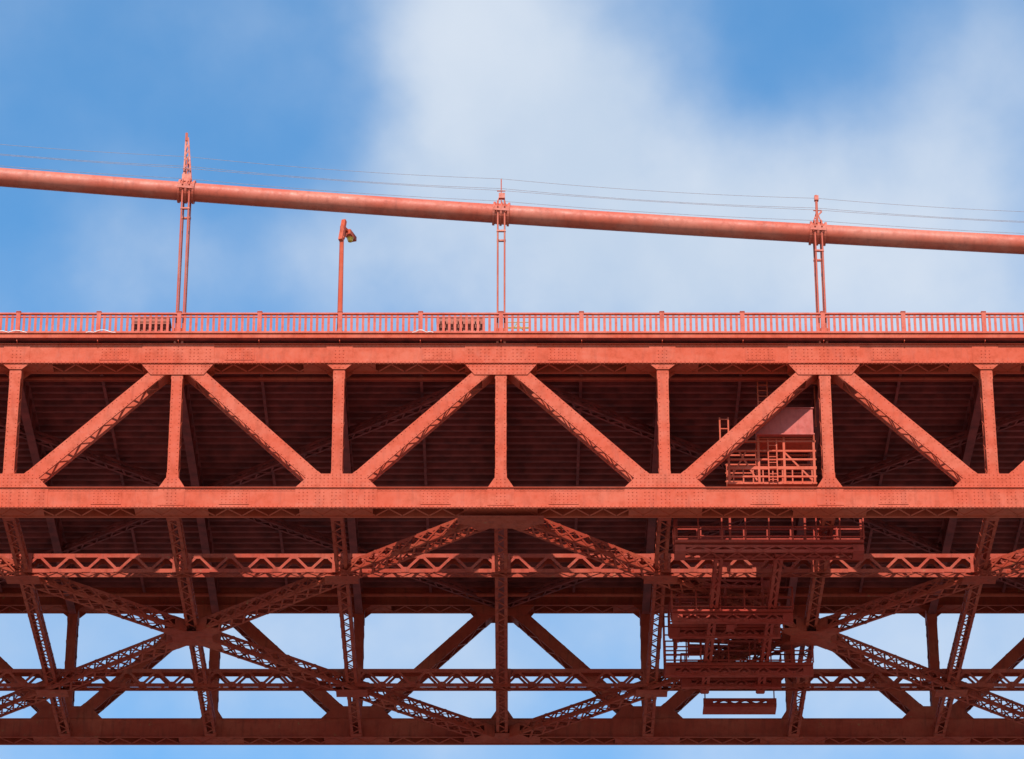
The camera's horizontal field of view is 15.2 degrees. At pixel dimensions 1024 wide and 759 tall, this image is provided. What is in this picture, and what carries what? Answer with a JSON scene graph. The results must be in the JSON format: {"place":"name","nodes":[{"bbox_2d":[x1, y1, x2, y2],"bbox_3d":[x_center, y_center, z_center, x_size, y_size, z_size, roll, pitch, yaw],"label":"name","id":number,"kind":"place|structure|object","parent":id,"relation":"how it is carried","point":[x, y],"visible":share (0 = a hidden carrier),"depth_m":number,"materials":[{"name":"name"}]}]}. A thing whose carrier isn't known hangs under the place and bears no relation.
{"place":"outdoors","nodes":[
{"label":"outdoors","id":0,"kind":"place"},
{"bbox_2d":[0,133,1023,744],"bbox_3d":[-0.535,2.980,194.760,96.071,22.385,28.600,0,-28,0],"label":"suspension bridge","id":1,"kind":"structure","parent":0,"point":[206,485],"depth_m":186.46,"materials":[{"name":"orange paint"}]},
{"bbox_2d":[131,318,171,330],"bbox_3d":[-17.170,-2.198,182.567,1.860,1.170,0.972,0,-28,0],"label":"slatted storage crate","id":2,"kind":"object","parent":1,"relation":"on","point":[152,326],"visible":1,"depth_m":182.26,"materials":[{"name":"brown wood"}]},
{"bbox_2d":[336,219,356,330],"bbox_3d":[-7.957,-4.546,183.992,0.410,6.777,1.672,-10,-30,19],"label":"street lamp","id":3,"kind":"object","parent":1,"relation":"on","point":[348,234],"visible":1,"depth_m":184.10,"materials":[{"name":"red metal"}]},
{"bbox_2d":[436,318,482,330],"bbox_3d":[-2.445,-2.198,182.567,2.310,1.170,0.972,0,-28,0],"label":"slatted storage crate","id":4,"kind":"object","parent":1,"relation":"on","point":[463,324],"visible":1,"depth_m":182.29,"materials":[{"name":"brown wood"}]},
{"bbox_2d":[0,311,1023,331],"bbox_3d":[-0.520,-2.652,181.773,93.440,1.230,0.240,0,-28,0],"label":"bridge railing","id":5,"kind":"object","parent":1,"relation":"on","point":[581,316],"visible":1,"depth_m":181.80,"materials":[{"name":"red metal"}]},
{"bbox_2d":[663,380,864,714],"bbox_3d":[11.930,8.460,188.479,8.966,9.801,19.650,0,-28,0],"label":"maintenance traveler","id":6,"kind":"object","parent":1,"relation":"attached to","point":[784,431],"visible":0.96,"depth_m":184.13,"materials":[{"name":"orange paint"}]},
{"bbox_2d":[0,0,1023,758],"label":"sky","id":7,"kind":"structure","parent":0,"point":[917,103],"materials":[{"name":"blue"}]},
{"bbox_2d":[508,322,528,329],"bbox_3d":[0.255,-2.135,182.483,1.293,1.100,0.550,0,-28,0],"label":"scaffold barrier","id":8,"kind":"object","parent":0,"point":[520,326],"visible":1,"depth_m":182.50,"materials":[{"name":"yellow paint"}]}
]}

